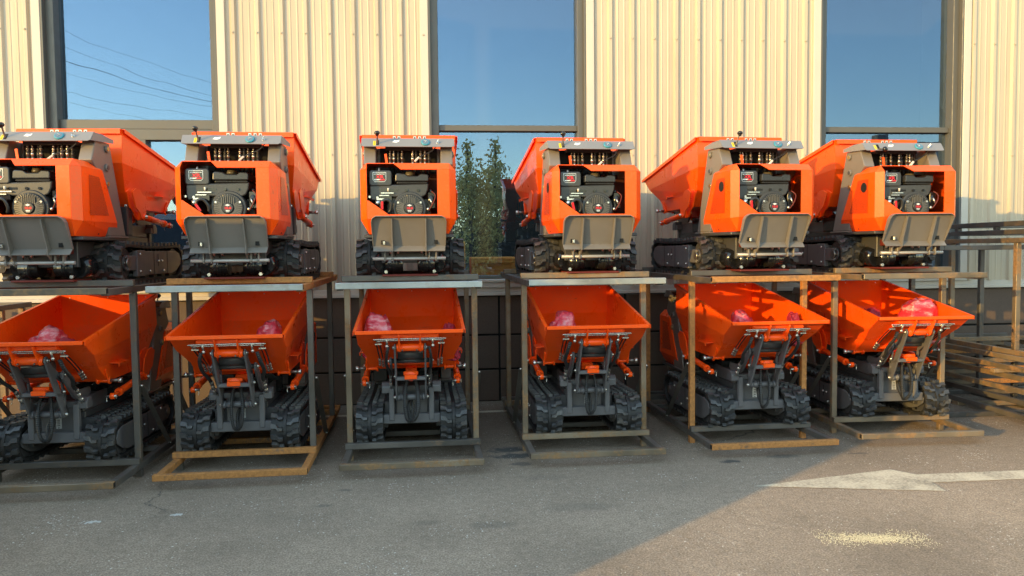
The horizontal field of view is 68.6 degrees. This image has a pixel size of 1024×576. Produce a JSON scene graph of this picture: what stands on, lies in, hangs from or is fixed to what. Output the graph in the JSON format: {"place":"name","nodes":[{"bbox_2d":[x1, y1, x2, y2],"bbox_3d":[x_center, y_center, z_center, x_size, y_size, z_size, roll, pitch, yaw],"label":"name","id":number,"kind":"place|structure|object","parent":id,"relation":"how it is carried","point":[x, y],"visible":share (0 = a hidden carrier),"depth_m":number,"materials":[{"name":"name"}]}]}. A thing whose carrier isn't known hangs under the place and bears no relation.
{"place":"outdoors","nodes":[
{"label":"outdoors","id":0,"kind":"place"},
{"bbox_2d":[0,385,1023,575],"bbox_3d":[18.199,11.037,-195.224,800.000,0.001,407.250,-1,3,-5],"label":"asphalt yard","id":1,"kind":"structure","parent":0,"point":[682,506],"depth_m":4.21,"materials":[{"name":"grey asphalt"}]},
{"bbox_2d":[0,302,31,418],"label":"empty crate frame","id":2,"kind":"object","parent":1,"relation":"on","point":[19,306],"visible":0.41,"depth_m":6.09,"materials":[{"name":"metal"}]},
{"bbox_2d":[0,274,195,493],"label":"steel crate","id":3,"kind":"object","parent":1,"relation":"on","point":[138,462],"visible":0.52,"depth_m":4.85,"materials":[{"name":"silver metal"}]},
{"bbox_2d":[0,294,174,462],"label":"mini dumper","id":4,"kind":"object","parent":3,"relation":"in","point":[86,396],"visible":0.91,"depth_m":4.93,"materials":[{"name":"orange metal"}]},
{"bbox_2d":[28,325,67,341],"bbox_3d":[-3.082,0.423,5.010,0.274,0.358,0.274,-1,3,-5],"label":"wrapped bundle","id":5,"kind":"object","parent":4,"relation":"in","point":[49,333],"visible":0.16,"depth_m":4.93,"materials":[{"name":"pink plastic"}]},
{"bbox_2d":[60,337,75,340],"bbox_3d":[-2.899,0.454,4.915,0.230,0.272,0.147,-1,3,-5],"label":"folded cloth","id":6,"kind":"object","parent":4,"relation":"in","point":[65,339],"visible":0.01,"depth_m":4.88,"materials":[{"name":"pink fabric"}]},
{"bbox_2d":[0,122,182,283],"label":"mini dumper","id":7,"kind":"object","parent":3,"relation":"on","point":[75,204],"visible":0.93,"depth_m":4.82,"materials":[{"name":"orange paint"}]},
{"bbox_2d":[145,272,339,481],"bbox_3d":[-1.876,0.551,5.623,0.963,1.298,1.990,-1,3,-7],"label":"steel crate","id":8,"kind":"object","parent":1,"relation":"on","point":[174,287],"visible":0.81,"depth_m":5.04,"materials":[{"name":"brown metal"}]},
{"bbox_2d":[164,291,319,450],"bbox_3d":[-1.902,0.568,5.624,0.788,1.058,1.840,-1,3,-7],"label":"mini dumper","id":9,"kind":"object","parent":8,"relation":"in","point":[261,381],"visible":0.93,"depth_m":5.12,"materials":[{"name":"orange metal"}]},
{"bbox_2d":[256,319,281,333],"bbox_3d":[-1.693,0.383,5.274,0.230,0.328,0.222,-1,3,-7],"label":"wrapped bundle","id":10,"kind":"object","parent":9,"relation":"in","point":[272,326],"visible":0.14,"depth_m":5.24,"materials":[{"name":"pink plastic"}]},
{"bbox_2d":[175,126,320,278],"bbox_3d":[-1.917,-0.583,5.624,0.788,1.058,1.840,-1,3,-7],"label":"mini dumper","id":11,"kind":"object","parent":8,"relation":"on","point":[243,199],"visible":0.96,"depth_m":4.94,"materials":[{"name":"orange metal"}]},
{"bbox_2d":[335,270,484,470],"bbox_3d":[-0.757,0.530,5.800,0.963,1.298,1.989,-1,3,-6],"label":"steel crate","id":12,"kind":"object","parent":1,"relation":"on","point":[466,280],"visible":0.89,"depth_m":5.22,"materials":[{"name":"silver metal"}]},
{"bbox_2d":[353,288,466,441],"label":"mini dumper","id":13,"kind":"object","parent":12,"relation":"in","point":[408,356],"visible":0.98,"depth_m":5.29,"materials":[{"name":"orange metal"}]},
{"bbox_2d":[362,312,392,358],"bbox_3d":[-0.943,0.356,5.408,0.268,0.374,0.260,-1,3,-7],"label":"wrapped bundle","id":14,"kind":"object","parent":13,"relation":"in","point":[375,322],"visible":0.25,"depth_m":5.32,"materials":[{"name":"pink plastic"}]},
{"bbox_2d":[443,322,460,360],"bbox_3d":[-0.445,0.382,5.383,0.152,0.265,0.230,-1,3,-7],"label":"folded cloth","id":15,"kind":"object","parent":13,"relation":"in","point":[448,325],"visible":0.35,"depth_m":5.35,"materials":[{"name":"pink fabric"}]},
{"bbox_2d":[356,131,463,275],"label":"mini dumper","id":16,"kind":"object","parent":12,"relation":"on","point":[408,194],"visible":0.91,"depth_m":5.06,"materials":[{"name":"orange metal"}]},
{"bbox_2d":[326,410,506,416],"bbox_3d":[-0.509,1.124,6.782,6.600,0.001,0.075,-1,3,-5],"label":"edge line","id":17,"kind":"object","parent":1,"relation":"on","point":[471,412],"depth_m":6.80,"materials":[{"name":"paint"}]},
{"bbox_2d":[0,0,1023,414],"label":"factory building","id":18,"kind":"structure","parent":1,"relation":"on","point":[496,86],"depth_m":7.38,"materials":[{"name":"paint"}]},
{"bbox_2d":[39,0,218,241],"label":"window","id":19,"kind":"structure","parent":18,"relation":"in","point":[146,131],"depth_m":6.88,"materials":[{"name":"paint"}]},
{"bbox_2d":[469,257,515,278],"bbox_3d":[-0.197,0.368,7.742,0.450,1.375,0.500,-1,3,-5],"label":"plywood crate","id":20,"kind":"object","parent":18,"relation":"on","point":[488,265],"visible":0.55,"depth_m":7.48,"materials":[{"name":"brown wood"}]},
{"bbox_2d":[427,0,586,278],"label":"window","id":21,"kind":"structure","parent":18,"relation":"in","point":[580,128],"depth_m":7.21,"materials":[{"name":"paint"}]},
{"bbox_2d":[820,0,964,271],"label":"window","id":22,"kind":"structure","parent":18,"relation":"in","point":[954,10],"depth_m":7.59,"materials":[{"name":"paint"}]},
{"bbox_2d":[500,269,665,459],"bbox_3d":[0.471,0.506,6.013,0.963,1.298,1.990,-1,3,-6],"label":"steel crate","id":23,"kind":"object","parent":1,"relation":"on","point":[642,279],"visible":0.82,"depth_m":5.43,"materials":[{"name":"silver metal"}]},
{"bbox_2d":[512,131,639,273],"bbox_3d":[0.483,-0.631,6.064,0.788,1.058,1.840,-1,3,-8],"label":"mini dumper","id":24,"kind":"object","parent":23,"relation":"on","point":[580,197],"visible":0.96,"depth_m":5.39,"materials":[{"name":"orange metal"}]},
{"bbox_2d":[520,285,650,433],"bbox_3d":[0.499,0.524,5.998,0.788,1.058,1.840,-1,3,-6],"label":"mini dumper","id":25,"kind":"object","parent":23,"relation":"in","point":[595,344],"visible":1,"depth_m":5.49,"materials":[{"name":"orange metal"}]},
{"bbox_2d":[549,310,575,359],"bbox_3d":[0.396,0.353,5.593,0.256,0.374,0.271,-1,3,-6],"label":"wrapped bundle","id":26,"kind":"object","parent":25,"relation":"in","point":[564,318],"visible":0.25,"depth_m":5.53,"materials":[{"name":"pink plastic"}]},
{"bbox_2d":[635,267,840,450],"bbox_3d":[1.723,0.483,6.197,0.963,1.298,1.990,-1,3,-7],"label":"steel crate","id":27,"kind":"object","parent":1,"relation":"on","point":[803,277],"visible":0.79,"depth_m":5.62,"materials":[{"name":"brown metal"}]},
{"bbox_2d":[642,131,813,274],"bbox_3d":[1.710,-0.647,6.119,0.788,1.058,1.840,-1,3,-9],"label":"mini dumper","id":28,"kind":"object","parent":27,"relation":"on","point":[743,203],"visible":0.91,"depth_m":5.52,"materials":[{"name":"orange metal"}]},
{"bbox_2d":[660,283,829,427],"bbox_3d":[1.773,0.502,6.153,0.788,1.058,1.840,-1,3,-7],"label":"mini dumper","id":29,"kind":"object","parent":27,"relation":"in","point":[733,371],"visible":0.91,"depth_m":5.69,"materials":[{"name":"orange metal"}]},
{"bbox_2d":[731,309,753,321],"bbox_3d":[1.769,0.331,5.779,0.236,0.338,0.238,-1,3,-7],"label":"wrapped bundle","id":30,"kind":"object","parent":29,"relation":"in","point":[739,315],"visible":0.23,"depth_m":5.71,"materials":[{"name":"pink plastic"}]},
{"bbox_2d":[786,311,803,345],"bbox_3d":[2.103,0.307,5.623,0.151,0.255,0.219,-1,3,-7],"label":"folded cloth","id":31,"kind":"object","parent":29,"relation":"in","point":[792,316],"visible":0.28,"depth_m":5.59,"materials":[{"name":"pink fabric"}]},
{"bbox_2d":[813,529,939,551],"bbox_3d":[1.809,1.251,3.755,0.610,0.005,0.364,0,3,16],"label":"sawdust","id":32,"kind":"object","parent":1,"relation":"on","point":[887,538],"visible":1,"depth_m":3.76},
{"bbox_2d":[771,266,987,439],"bbox_3d":[2.921,0.459,6.432,0.963,1.298,1.990,-1,3,-4],"label":"steel crate","id":33,"kind":"object","parent":1,"relation":"on","point":[834,420],"visible":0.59,"depth_m":5.84,"materials":[{"name":"brown metal"}]},
{"bbox_2d":[795,140,955,272],"bbox_3d":[2.883,-0.670,6.338,0.788,1.058,1.840,-1,3,-6],"label":"mini dumper","id":34,"kind":"object","parent":33,"relation":"on","point":[891,203],"visible":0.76,"depth_m":5.71,"materials":[{"name":"orange metal"}]},
{"bbox_2d":[790,280,974,417],"bbox_3d":[2.977,0.477,6.392,0.788,1.058,1.840,-1,3,-3],"label":"mini dumper","id":35,"kind":"object","parent":33,"relation":"in","point":[874,365],"visible":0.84,"depth_m":5.90,"materials":[{"name":"orange metal"}]},
{"bbox_2d":[864,307,880,316],"bbox_3d":[2.894,0.309,6.080,0.197,0.307,0.218,-1,3,-3],"label":"folded cloth","id":36,"kind":"object","parent":35,"relation":"in","point":[874,310],"visible":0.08,"depth_m":6.04,"materials":[{"name":"pink fabric"}]},
{"bbox_2d":[897,297,940,344],"bbox_3d":[3.210,0.269,5.940,0.288,0.387,0.298,-1,3,-3],"label":"wrapped bundle","id":37,"kind":"object","parent":35,"relation":"in","point":[916,306],"visible":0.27,"depth_m":5.84,"materials":[{"name":"pink plastic"}]},
{"bbox_2d":[759,469,1023,490],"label":"painted arrow","id":38,"kind":"object","parent":1,"relation":"on","point":[889,479],"visible":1,"depth_m":4.68,"materials":[{"name":"paint"}]},
{"bbox_2d":[879,245,1023,417],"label":"empty crate frame","id":39,"kind":"object","parent":1,"relation":"on","point":[981,249],"visible":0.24,"depth_m":6.84,"materials":[{"name":"metal"}]},
{"bbox_2d":[952,400,965,404],"bbox_3d":[4.597,1.070,6.514,0.960,0.034,0.980,-1,3,-5],"label":"timber packer","id":40,"kind":"object","parent":1,"relation":"on","point":[956,402],"visible":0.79,"depth_m":6.88,"materials":[{"name":"brown wood"}]},
{"bbox_2d":[947,379,1023,420],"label":"flat steel frame","id":41,"kind":"object","parent":40,"relation":"on","point":[985,404],"visible":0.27,"depth_m":6.68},
{"bbox_2d":[920,369,1023,405],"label":"flat steel frame","id":42,"kind":"object","parent":41,"relation":"on","point":[995,393],"visible":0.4,"depth_m":6.66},
{"bbox_2d":[923,360,1023,394],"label":"flat steel frame","id":43,"kind":"object","parent":42,"relation":"on","point":[994,382],"visible":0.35,"depth_m":6.62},
{"bbox_2d":[926,349,1023,381],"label":"flat steel frame","id":44,"kind":"object","parent":43,"relation":"on","point":[986,370],"visible":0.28,"depth_m":6.67,"materials":[{"name":"brown metal"}]},
{"bbox_2d":[929,341,1023,372],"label":"flat steel frame","id":45,"kind":"object","parent":44,"relation":"on","point":[992,361],"visible":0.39,"depth_m":6.64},
{"bbox_2d":[936,332,1023,362],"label":"flat steel frame","id":46,"kind":"object","parent":45,"relation":"on","point":[987,353],"visible":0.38,"depth_m":6.71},
{"bbox_2d":[944,237,1023,356],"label":"empty crate frame","id":47,"kind":"object","parent":46,"relation":"on","point":[1016,336],"visible":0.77,"depth_m":6.42,"materials":[{"name":"metal"}]},
{"bbox_2d":[948,220,1023,235],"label":"empty crate frame","id":48,"kind":"object","parent":47,"relation":"on","point":[996,227],"visible":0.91,"depth_m":6.67,"materials":[{"name":"metal"}]},
{"bbox_2d":[990,368,1014,372],"bbox_3d":[4.221,0.692,6.344,0.350,0.034,0.050,-1,3,-5],"label":"timber bearer","id":49,"kind":"object","parent":44,"relation":"on","point":[996,370],"visible":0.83,"depth_m":6.31,"materials":[{"name":"brown wood"}]}
]}

